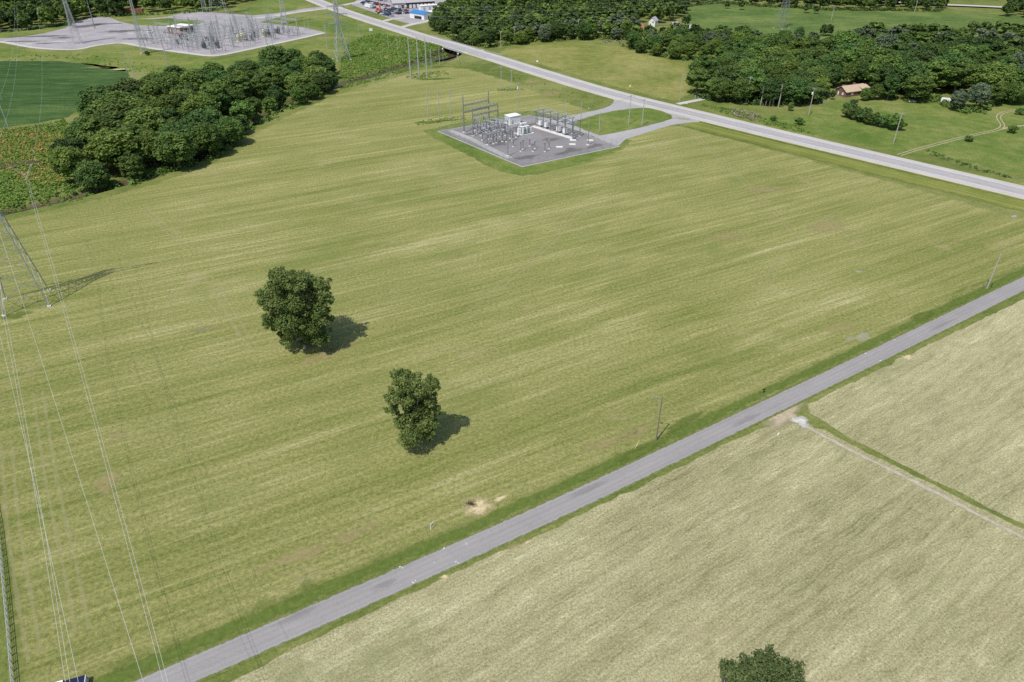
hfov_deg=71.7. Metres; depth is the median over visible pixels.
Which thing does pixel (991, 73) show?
broadleaf tree
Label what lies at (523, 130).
power transformer
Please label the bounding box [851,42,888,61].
broadleaf tree
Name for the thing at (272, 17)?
gantry
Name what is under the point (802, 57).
broadleaf tree
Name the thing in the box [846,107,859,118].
hedge bush
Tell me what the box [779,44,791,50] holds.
broadleaf tree
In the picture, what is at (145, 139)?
broadleaf tree
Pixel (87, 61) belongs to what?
scrub
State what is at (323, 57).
broadleaf tree
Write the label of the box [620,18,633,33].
broadleaf tree
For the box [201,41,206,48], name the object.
phase transformer
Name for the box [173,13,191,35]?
gantry
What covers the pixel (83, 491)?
power line
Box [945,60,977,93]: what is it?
broadleaf tree
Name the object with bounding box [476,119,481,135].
switch stand
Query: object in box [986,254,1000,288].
utility pole
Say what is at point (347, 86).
scrub
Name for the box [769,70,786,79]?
broadleaf tree
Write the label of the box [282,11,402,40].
grass lawn
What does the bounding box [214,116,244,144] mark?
broadleaf tree
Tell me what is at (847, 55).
broadleaf tree
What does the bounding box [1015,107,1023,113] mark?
shrub
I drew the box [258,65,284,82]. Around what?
broadleaf tree
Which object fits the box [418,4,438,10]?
white annex
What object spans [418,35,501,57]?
road bridge
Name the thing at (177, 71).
broadleaf tree
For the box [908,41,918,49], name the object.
broadleaf tree
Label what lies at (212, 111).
broadleaf tree
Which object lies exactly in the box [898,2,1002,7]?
road
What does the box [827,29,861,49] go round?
broadleaf tree
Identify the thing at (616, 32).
broadleaf tree
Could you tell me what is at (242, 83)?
broadleaf tree
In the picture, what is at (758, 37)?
broadleaf tree
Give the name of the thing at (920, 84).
broadleaf tree
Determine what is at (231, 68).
broadleaf tree
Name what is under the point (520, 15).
power line
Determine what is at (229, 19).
gantry
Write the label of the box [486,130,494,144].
switch stand
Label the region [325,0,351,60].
lattice pylon
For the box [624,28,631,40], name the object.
broadleaf tree
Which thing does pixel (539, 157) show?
chain link fence
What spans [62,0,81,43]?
lattice pylon
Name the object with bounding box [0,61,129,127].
crop field
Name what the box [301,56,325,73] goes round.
broadleaf tree
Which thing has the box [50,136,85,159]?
broadleaf tree
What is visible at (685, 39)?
broadleaf tree
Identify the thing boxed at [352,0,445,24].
parking lot
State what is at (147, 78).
broadleaf tree
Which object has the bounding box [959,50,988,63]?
broadleaf tree
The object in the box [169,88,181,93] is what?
broadleaf tree
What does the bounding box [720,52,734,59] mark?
broadleaf tree
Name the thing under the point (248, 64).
broadleaf tree
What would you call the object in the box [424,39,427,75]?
utility pole
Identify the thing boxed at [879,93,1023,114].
understory
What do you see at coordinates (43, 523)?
power line
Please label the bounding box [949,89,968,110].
broadleaf tree
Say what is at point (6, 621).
post and rail fence
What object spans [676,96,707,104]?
house drive
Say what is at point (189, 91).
broadleaf tree
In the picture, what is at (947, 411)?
hay field
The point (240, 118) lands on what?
broadleaf tree
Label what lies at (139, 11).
rail wagon
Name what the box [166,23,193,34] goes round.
brick building
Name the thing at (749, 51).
broadleaf tree
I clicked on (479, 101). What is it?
dead end frame
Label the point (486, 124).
switch stand
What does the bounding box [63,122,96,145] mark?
broadleaf tree
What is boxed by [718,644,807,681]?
hayfield tree
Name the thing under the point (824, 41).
broadleaf tree
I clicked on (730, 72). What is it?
broadleaf tree
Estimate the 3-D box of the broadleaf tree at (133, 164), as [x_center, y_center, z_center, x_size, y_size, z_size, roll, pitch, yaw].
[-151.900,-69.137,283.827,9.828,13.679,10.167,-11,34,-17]
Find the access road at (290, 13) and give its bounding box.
[254,8,326,18]
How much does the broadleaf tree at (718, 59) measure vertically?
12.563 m
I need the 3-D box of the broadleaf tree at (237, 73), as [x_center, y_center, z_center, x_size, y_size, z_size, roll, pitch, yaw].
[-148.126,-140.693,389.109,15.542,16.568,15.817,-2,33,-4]
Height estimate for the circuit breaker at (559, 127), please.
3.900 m
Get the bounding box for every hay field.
[229,355,1023,681]
[805,299,1023,524]
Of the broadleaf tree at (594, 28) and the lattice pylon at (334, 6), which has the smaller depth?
the lattice pylon at (334, 6)
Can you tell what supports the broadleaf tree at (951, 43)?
on the ground at (580, 98)
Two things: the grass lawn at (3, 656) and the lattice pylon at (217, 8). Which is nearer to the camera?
the grass lawn at (3, 656)
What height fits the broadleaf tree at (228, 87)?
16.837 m
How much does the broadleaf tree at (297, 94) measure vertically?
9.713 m
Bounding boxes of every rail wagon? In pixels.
[111,9,124,13]
[125,9,143,13]
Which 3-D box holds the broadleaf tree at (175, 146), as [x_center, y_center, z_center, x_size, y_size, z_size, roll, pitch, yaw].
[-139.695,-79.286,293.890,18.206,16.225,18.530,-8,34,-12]
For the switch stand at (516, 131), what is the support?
on the station yard at (526, 154)
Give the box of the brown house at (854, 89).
[835,82,870,96]
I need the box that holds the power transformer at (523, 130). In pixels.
[514,122,533,135]
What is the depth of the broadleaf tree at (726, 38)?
484.44 m
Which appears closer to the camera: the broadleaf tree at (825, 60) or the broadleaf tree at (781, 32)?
the broadleaf tree at (825, 60)
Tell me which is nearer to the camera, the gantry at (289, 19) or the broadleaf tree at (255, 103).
the broadleaf tree at (255, 103)
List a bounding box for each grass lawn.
[0,581,7,681]
[241,0,301,14]
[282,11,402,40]
[755,100,1023,176]
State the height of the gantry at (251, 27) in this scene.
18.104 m
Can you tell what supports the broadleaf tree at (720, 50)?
on the ground at (580, 98)
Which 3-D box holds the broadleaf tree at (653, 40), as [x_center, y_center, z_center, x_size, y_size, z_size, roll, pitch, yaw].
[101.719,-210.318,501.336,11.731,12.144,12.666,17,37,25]
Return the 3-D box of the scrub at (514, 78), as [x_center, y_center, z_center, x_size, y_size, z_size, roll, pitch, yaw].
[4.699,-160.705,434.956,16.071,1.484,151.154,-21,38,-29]
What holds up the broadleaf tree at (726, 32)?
on the ground at (580, 98)
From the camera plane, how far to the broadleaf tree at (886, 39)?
462.90 m
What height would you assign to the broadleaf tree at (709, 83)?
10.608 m
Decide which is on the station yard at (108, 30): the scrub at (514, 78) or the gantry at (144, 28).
the gantry at (144, 28)
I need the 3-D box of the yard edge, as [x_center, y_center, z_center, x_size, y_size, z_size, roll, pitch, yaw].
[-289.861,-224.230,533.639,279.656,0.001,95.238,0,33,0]
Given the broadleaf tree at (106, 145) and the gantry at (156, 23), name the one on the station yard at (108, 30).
the gantry at (156, 23)
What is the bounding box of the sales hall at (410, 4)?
[405,0,434,8]
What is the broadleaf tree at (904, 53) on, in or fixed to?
on the ground at (580, 98)
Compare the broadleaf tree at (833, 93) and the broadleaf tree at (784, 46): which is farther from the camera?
the broadleaf tree at (784, 46)
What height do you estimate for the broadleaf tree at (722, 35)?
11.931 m
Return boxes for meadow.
[495,42,693,101]
[682,3,1023,37]
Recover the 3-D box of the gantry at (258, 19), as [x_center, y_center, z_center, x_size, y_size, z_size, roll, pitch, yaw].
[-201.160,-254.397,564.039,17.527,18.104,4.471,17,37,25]
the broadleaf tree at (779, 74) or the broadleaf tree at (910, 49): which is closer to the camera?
the broadleaf tree at (779, 74)
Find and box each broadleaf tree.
[48,146,90,183]
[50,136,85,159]
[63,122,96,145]
[71,115,89,125]
[72,160,110,191]
[75,85,114,112]
[79,108,90,115]
[82,127,144,172]
[86,110,128,131]
[87,90,143,115]
[89,101,136,122]
[99,85,117,93]
[112,76,144,93]
[118,151,145,179]
[120,121,148,136]
[122,91,143,99]
[123,107,167,131]
[135,95,167,109]
[135,129,159,164]
[138,81,167,99]
[139,71,182,87]
[148,75,182,93]
[151,130,197,167]
[154,108,182,119]
[155,123,198,150]
[157,92,189,112]
[159,64,185,81]
[160,117,183,129]
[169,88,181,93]
[175,94,220,117]
[177,68,206,88]
[177,111,219,126]
[179,88,204,98]
[183,82,199,92]
[188,123,224,156]
[192,68,210,77]
[193,106,222,119]
[197,78,234,111]
[197,81,232,110]
[199,60,226,72]
[204,69,226,82]
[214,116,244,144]
[222,73,253,97]
[226,64,246,73]
[228,89,246,100]
[229,99,254,122]
[230,115,248,131]
[232,70,253,91]
[234,58,262,71]
[244,70,259,94]
[245,97,262,119]
[250,73,275,97]
[254,59,283,70]
[256,45,294,64]
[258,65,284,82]
[259,68,284,87]
[261,96,277,113]
[265,84,287,108]
[283,60,303,77]
[283,71,311,93]
[284,48,304,61]
[289,87,305,103]
[290,56,306,72]
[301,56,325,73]
[303,82,319,99]
[304,65,332,83]
[308,50,321,58]
[311,71,331,92]
[315,52,333,61]
[324,60,337,72]
[330,73,338,86]
[428,14,443,30]
[435,20,448,31]
[450,24,457,35]
[457,32,467,44]
[461,26,482,44]
[469,31,483,43]
[482,27,494,45]
[501,30,513,40]
[513,31,527,43]
[523,27,534,38]
[537,24,550,41]
[548,20,566,37]
[564,23,575,38]
[576,21,592,39]
[590,23,597,34]
[610,27,622,39]
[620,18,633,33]
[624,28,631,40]
[627,30,641,39]
[627,33,641,48]
[634,40,646,52]
[643,30,658,35]
[644,33,654,43]
[647,35,663,49]
[651,43,662,54]
[656,31,671,50]
[667,41,683,58]
[669,28,687,36]
[671,34,683,41]
[678,35,694,45]
[682,42,698,56]
[685,67,710,91]
[686,34,699,44]
[686,55,717,78]
[697,31,707,41]
[697,40,705,50]
[699,31,718,41]
[699,45,707,57]
[704,77,720,91]
[705,40,714,54]
[709,77,731,101]
[711,37,722,48]
[712,64,725,77]
[714,45,727,56]
[714,56,722,63]
[715,64,741,83]
[718,33,726,38]
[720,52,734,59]
[720,57,740,65]
[721,29,733,36]
[721,35,733,42]
[721,40,736,51]
[728,52,753,60]
[730,31,744,42]
[730,48,744,53]
[730,79,755,100]
[732,41,746,49]
[733,59,762,69]
[734,66,767,92]
[739,35,757,44]
[740,28,756,35]
[740,56,771,71]
[741,50,754,56]
[747,42,767,53]
[753,35,763,42]
[756,66,770,95]
[759,45,788,57]
[759,78,785,100]
[762,33,777,38]
[762,35,790,48]
[763,62,786,73]
[765,55,783,64]
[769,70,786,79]
[777,30,791,35]
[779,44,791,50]
[779,60,801,73]
[780,54,799,61]
[781,32,796,39]
[782,77,813,102]
[783,75,797,82]
[785,49,803,56]
[787,68,816,82]
[788,37,810,49]
[788,102,793,109]
[794,27,804,35]
[797,53,814,61]
[797,61,810,73]
[801,58,818,67]
[802,46,826,58]
[806,35,821,47]
[806,67,831,81]
[808,82,824,99]
[814,78,831,92]
[815,54,835,67]
[819,37,830,49]
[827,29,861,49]
[827,63,844,84]
[827,66,838,87]
[829,51,843,65]
[830,90,835,97]
[832,43,855,51]
[838,47,856,66]
[842,63,856,83]
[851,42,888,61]
[855,35,875,45]
[855,59,870,82]
[856,55,874,80]
[860,87,870,100]
[865,54,902,83]
[871,83,884,99]
[873,63,900,83]
[874,33,900,47]
[882,73,901,99]
[886,41,912,56]
[886,50,911,58]
[892,51,902,56]
[897,32,916,43]
[897,56,924,68]
[899,61,929,94]
[903,73,936,98]
[907,44,915,53]
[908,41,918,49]
[911,51,939,62]
[913,42,939,55]
[925,59,953,92]
[928,51,975,86]
[936,44,952,56]
[943,41,958,53]
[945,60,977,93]
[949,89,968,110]
[950,43,976,52]
[953,34,981,46]
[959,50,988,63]
[967,82,993,106]
[968,60,1018,85]
[972,45,993,60]
[981,37,1004,57]
[989,83,1006,102]
[991,49,1012,59]
[996,56,1019,65]
[1000,62,1016,68]
[1003,80,1023,103]
[1006,47,1022,54]
[1010,51,1023,63]
[1011,67,1023,92]
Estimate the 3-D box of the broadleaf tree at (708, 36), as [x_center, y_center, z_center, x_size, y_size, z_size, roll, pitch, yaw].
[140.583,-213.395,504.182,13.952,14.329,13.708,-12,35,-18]
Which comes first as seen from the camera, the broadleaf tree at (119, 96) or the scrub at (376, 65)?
the broadleaf tree at (119, 96)
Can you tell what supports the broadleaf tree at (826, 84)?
on the ground at (580, 98)
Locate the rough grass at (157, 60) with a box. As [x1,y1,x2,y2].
[0,36,352,72]
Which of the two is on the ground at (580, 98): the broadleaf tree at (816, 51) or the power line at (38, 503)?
the broadleaf tree at (816, 51)
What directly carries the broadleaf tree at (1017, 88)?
on the grass lawn at (931, 123)
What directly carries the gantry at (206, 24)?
on the station yard at (108, 30)
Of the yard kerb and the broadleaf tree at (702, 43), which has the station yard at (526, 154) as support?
the yard kerb
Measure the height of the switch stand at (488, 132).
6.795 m
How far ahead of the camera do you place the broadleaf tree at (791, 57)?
429.73 m
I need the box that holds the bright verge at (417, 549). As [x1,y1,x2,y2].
[95,269,1023,681]
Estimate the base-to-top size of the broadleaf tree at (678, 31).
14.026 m
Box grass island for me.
[574,108,671,134]
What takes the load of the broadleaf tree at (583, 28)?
on the ground at (580, 98)
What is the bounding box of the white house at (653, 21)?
[648,16,657,26]
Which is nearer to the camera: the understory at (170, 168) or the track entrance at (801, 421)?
the track entrance at (801, 421)
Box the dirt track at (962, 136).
[897,109,1015,155]
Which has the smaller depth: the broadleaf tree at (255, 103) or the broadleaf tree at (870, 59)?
the broadleaf tree at (255, 103)
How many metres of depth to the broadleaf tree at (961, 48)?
435.07 m
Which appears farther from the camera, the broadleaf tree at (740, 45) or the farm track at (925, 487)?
the broadleaf tree at (740, 45)
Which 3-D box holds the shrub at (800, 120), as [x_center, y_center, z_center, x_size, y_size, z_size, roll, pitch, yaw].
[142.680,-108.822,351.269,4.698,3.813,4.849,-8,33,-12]
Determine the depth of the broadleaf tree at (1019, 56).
417.93 m
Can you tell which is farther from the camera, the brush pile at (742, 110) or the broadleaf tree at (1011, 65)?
the broadleaf tree at (1011, 65)
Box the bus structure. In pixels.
[534,106,582,136]
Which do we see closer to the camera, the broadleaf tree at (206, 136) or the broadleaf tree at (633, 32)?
the broadleaf tree at (206, 136)
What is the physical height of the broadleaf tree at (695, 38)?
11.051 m
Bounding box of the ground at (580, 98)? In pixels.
[0,0,1023,681]
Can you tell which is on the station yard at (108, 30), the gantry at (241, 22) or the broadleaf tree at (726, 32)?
the gantry at (241, 22)
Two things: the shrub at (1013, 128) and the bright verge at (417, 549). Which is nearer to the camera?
the bright verge at (417, 549)
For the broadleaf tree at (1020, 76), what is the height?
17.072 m
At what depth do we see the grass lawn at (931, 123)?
344.02 m
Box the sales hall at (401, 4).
[390,0,406,8]
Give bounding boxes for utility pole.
[407,37,411,78]
[416,38,419,76]
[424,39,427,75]
[516,82,520,112]
[653,395,662,440]
[893,113,904,143]
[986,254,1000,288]
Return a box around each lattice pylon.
[0,160,50,316]
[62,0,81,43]
[129,0,146,53]
[209,0,228,15]
[279,0,287,23]
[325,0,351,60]
[773,0,789,28]
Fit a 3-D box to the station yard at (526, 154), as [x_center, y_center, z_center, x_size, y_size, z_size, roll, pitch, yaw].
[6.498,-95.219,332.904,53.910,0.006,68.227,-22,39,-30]
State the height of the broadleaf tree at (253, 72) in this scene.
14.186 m
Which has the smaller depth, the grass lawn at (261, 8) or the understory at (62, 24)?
the understory at (62, 24)
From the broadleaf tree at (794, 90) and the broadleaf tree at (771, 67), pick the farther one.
the broadleaf tree at (771, 67)
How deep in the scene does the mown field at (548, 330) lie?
189.70 m
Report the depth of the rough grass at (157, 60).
493.24 m
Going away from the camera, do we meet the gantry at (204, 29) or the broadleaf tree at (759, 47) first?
the broadleaf tree at (759, 47)
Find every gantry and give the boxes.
[132,18,153,42]
[151,19,173,46]
[154,17,173,38]
[171,22,193,48]
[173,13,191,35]
[173,19,193,42]
[192,18,213,43]
[192,22,213,48]
[192,26,214,51]
[194,17,214,39]
[196,14,214,38]
[214,22,234,48]
[215,14,233,32]
[215,20,235,41]
[231,10,249,31]
[232,10,251,32]
[234,14,250,32]
[235,18,256,43]
[235,19,254,38]
[250,10,268,32]
[254,15,274,40]
[266,9,284,29]
[270,12,289,34]
[280,11,299,34]
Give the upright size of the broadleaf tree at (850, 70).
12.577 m
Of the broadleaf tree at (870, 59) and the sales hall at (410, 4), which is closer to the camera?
the broadleaf tree at (870, 59)
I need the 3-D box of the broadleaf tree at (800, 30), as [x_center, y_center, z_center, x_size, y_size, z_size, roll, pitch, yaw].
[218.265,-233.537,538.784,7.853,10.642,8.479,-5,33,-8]
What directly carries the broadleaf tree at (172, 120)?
on the ground at (580, 98)
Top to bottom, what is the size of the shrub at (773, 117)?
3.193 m
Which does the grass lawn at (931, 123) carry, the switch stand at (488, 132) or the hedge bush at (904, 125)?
the hedge bush at (904, 125)
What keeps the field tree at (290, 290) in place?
on the mown field at (548, 330)
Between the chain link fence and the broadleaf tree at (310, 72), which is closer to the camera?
the chain link fence
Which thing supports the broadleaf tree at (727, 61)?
on the ground at (580, 98)
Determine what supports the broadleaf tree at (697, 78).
on the ground at (580, 98)
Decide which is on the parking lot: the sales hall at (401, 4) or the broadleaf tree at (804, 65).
the sales hall at (401, 4)
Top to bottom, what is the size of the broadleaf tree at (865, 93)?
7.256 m
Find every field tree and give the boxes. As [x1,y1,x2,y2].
[253,266,335,348]
[382,368,441,449]
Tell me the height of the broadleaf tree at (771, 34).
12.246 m
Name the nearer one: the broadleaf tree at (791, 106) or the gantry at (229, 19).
the broadleaf tree at (791, 106)
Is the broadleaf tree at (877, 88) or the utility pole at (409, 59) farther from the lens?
the utility pole at (409, 59)
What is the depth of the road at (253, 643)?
132.55 m
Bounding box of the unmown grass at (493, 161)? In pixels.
[424,111,631,175]
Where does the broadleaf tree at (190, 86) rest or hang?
on the ground at (580, 98)
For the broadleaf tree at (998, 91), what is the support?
on the grass lawn at (931, 123)
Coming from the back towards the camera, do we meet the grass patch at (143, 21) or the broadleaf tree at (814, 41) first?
the grass patch at (143, 21)
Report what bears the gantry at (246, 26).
on the station yard at (108, 30)
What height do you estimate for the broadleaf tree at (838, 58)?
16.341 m
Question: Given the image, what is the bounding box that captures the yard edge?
[0,33,323,55]
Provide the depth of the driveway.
354.07 m
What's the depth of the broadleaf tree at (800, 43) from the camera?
462.32 m
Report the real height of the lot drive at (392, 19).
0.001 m
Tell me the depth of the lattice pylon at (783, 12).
584.20 m
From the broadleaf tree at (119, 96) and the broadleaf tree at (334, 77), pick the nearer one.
the broadleaf tree at (119, 96)
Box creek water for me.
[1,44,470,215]
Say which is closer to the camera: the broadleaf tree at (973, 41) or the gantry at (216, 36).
the broadleaf tree at (973, 41)
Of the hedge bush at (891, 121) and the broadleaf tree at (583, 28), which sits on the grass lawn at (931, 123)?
the hedge bush at (891, 121)
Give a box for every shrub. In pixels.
[769,115,777,119]
[794,117,805,123]
[965,135,974,140]
[1008,125,1019,131]
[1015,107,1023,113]
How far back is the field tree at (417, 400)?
143.67 m
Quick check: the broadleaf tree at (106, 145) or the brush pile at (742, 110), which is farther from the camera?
the brush pile at (742, 110)
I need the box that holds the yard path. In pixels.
[449,130,511,158]
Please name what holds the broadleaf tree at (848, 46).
on the ground at (580, 98)
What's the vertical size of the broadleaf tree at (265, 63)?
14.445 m
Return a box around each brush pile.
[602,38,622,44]
[731,108,759,120]
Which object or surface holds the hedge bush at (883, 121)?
on the grass lawn at (931, 123)
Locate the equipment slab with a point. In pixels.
(554, 132)
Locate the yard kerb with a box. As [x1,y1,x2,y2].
[438,115,619,166]
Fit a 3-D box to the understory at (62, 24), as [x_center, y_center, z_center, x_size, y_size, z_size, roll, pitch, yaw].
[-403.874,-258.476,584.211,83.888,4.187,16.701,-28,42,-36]
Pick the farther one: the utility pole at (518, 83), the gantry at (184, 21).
the gantry at (184, 21)
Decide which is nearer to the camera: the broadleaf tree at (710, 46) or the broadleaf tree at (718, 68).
the broadleaf tree at (718, 68)
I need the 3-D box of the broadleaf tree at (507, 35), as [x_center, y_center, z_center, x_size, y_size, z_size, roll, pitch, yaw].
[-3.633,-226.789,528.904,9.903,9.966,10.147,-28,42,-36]
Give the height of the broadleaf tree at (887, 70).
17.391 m
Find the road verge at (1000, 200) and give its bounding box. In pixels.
[678,122,1023,210]
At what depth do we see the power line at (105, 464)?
111.65 m
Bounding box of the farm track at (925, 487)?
[789,419,1023,538]
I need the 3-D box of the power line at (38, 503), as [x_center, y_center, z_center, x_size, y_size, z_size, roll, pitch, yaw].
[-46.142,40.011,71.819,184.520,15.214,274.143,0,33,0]
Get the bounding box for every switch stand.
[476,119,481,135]
[481,125,489,140]
[485,118,490,132]
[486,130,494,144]
[489,123,497,138]
[495,129,503,142]
[498,121,506,136]
[505,127,513,141]
[509,124,516,138]
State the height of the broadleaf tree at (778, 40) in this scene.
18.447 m
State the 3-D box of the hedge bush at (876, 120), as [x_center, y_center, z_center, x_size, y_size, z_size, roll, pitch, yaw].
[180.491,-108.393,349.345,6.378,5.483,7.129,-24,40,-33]
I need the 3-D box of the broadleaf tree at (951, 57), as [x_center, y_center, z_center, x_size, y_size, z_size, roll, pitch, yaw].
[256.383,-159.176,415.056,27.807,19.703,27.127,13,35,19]
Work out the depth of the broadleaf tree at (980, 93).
370.34 m
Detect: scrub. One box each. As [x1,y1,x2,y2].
[0,61,444,214]
[0,118,73,208]
[3,54,153,71]
[338,33,447,81]
[406,70,524,124]
[452,59,602,106]
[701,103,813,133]
[925,149,1011,177]
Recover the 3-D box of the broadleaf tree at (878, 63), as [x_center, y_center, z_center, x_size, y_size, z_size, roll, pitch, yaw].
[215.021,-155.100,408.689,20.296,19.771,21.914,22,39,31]
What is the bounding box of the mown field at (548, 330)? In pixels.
[0,66,1023,681]
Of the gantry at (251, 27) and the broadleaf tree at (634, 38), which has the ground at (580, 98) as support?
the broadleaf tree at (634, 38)
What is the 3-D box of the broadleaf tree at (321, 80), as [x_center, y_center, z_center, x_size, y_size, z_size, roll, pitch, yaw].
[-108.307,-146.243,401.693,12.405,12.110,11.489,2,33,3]
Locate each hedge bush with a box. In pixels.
[841,106,850,116]
[842,102,860,107]
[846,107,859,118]
[856,107,870,120]
[862,112,880,123]
[872,116,881,124]
[878,114,888,126]
[884,113,903,128]
[894,118,907,129]
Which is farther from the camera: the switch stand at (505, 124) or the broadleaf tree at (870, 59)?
the broadleaf tree at (870, 59)
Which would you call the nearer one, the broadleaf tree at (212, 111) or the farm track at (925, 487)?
the farm track at (925, 487)
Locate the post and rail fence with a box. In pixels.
[0,539,13,681]
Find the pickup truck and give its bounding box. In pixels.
[57,675,88,681]
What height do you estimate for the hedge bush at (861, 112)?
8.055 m
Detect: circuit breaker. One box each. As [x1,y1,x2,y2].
[538,118,542,126]
[556,124,560,132]
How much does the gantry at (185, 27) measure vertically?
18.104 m
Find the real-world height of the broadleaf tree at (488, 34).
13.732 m
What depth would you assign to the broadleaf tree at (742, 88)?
379.73 m
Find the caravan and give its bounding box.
[940,97,950,102]
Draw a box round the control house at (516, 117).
[505,113,520,124]
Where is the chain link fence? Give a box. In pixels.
[439,112,617,160]
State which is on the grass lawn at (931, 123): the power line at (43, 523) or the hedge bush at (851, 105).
the hedge bush at (851, 105)
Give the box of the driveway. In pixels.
[533,99,699,144]
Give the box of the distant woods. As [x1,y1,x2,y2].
[0,0,1023,51]
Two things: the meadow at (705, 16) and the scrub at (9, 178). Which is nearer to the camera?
the scrub at (9, 178)
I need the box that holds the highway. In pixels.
[306,0,1023,198]
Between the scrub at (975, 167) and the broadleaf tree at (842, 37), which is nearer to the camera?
the scrub at (975, 167)
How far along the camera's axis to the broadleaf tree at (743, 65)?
401.56 m
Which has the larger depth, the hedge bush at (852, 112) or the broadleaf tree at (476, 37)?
the broadleaf tree at (476, 37)
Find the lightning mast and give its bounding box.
[506,122,509,155]
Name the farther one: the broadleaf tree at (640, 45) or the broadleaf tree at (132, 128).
the broadleaf tree at (640, 45)
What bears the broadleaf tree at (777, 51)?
on the ground at (580, 98)
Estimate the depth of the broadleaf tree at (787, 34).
490.04 m
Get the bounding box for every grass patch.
[0,25,69,37]
[110,16,203,25]
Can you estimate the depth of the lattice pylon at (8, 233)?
194.77 m
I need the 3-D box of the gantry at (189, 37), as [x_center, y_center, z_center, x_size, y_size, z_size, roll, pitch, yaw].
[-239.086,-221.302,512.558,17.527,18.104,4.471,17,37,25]
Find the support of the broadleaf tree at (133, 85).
on the ground at (580, 98)
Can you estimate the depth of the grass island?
358.56 m
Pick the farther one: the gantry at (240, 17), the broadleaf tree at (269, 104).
the gantry at (240, 17)
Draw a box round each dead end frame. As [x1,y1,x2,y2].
[462,91,489,132]
[472,102,498,135]
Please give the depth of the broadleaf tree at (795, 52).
437.33 m
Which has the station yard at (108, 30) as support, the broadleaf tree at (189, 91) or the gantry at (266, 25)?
the gantry at (266, 25)
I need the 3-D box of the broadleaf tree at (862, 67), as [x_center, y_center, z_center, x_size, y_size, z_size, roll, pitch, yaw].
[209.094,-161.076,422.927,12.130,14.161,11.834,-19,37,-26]
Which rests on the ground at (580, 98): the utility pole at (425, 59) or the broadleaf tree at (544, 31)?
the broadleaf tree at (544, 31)
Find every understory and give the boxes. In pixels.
[7,21,73,31]
[69,87,332,195]
[90,4,227,16]
[435,28,624,47]
[621,44,698,60]
[689,0,941,11]
[689,89,827,106]
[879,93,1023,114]
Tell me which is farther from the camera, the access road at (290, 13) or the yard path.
the access road at (290, 13)
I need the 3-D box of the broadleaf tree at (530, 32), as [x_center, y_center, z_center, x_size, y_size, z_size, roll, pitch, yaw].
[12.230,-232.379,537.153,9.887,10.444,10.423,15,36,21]
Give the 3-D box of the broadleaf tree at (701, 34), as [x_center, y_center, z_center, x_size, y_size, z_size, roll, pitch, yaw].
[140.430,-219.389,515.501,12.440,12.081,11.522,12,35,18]
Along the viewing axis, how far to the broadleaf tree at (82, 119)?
317.73 m
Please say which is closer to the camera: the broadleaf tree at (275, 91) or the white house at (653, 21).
the broadleaf tree at (275, 91)
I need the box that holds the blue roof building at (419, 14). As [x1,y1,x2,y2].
[409,9,430,19]
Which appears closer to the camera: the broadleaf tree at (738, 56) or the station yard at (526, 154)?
the station yard at (526, 154)
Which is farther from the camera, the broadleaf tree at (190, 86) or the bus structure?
the broadleaf tree at (190, 86)
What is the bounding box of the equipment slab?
[531,125,571,138]
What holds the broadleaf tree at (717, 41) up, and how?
on the ground at (580, 98)
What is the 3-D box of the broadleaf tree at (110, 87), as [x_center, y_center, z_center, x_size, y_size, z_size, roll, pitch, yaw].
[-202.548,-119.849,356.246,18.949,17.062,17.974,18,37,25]
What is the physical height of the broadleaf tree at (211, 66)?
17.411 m
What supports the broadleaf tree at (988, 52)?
on the ground at (580, 98)
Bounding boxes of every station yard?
[0,7,324,56]
[439,116,616,165]
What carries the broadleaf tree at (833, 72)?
on the ground at (580, 98)
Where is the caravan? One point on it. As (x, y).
(947, 99)
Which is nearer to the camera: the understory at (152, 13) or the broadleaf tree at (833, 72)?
the broadleaf tree at (833, 72)
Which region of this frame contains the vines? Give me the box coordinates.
[0,126,63,185]
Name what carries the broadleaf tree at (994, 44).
on the ground at (580, 98)
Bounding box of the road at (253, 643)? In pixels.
[125,275,1023,681]
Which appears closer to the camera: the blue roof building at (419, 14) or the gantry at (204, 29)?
the gantry at (204, 29)
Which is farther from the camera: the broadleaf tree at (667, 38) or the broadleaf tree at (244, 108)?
the broadleaf tree at (667, 38)
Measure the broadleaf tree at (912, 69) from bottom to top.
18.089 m
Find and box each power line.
[0,288,69,680]
[0,338,77,678]
[10,265,142,679]
[25,178,167,680]
[365,1,723,16]
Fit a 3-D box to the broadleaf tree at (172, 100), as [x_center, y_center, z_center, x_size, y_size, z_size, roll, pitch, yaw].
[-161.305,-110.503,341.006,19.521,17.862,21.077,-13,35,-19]
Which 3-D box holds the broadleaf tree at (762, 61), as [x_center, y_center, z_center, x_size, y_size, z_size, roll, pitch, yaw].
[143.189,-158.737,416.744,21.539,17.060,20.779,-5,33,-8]
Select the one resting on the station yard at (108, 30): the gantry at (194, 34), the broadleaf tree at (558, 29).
the gantry at (194, 34)
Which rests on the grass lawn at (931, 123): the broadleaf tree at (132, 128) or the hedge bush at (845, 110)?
the hedge bush at (845, 110)
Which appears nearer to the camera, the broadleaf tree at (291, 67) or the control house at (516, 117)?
the control house at (516, 117)
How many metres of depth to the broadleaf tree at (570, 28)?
542.12 m
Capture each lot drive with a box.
[382,17,403,20]
[401,20,428,26]
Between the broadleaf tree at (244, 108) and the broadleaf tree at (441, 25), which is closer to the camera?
the broadleaf tree at (244, 108)
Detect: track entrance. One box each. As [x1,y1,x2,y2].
[768,406,798,425]
[792,416,807,426]
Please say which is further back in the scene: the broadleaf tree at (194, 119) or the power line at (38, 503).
the broadleaf tree at (194, 119)
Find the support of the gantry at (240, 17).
on the station yard at (108, 30)
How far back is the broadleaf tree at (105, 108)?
317.04 m
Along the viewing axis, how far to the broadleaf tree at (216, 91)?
349.55 m
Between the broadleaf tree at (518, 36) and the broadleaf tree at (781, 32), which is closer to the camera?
the broadleaf tree at (781, 32)

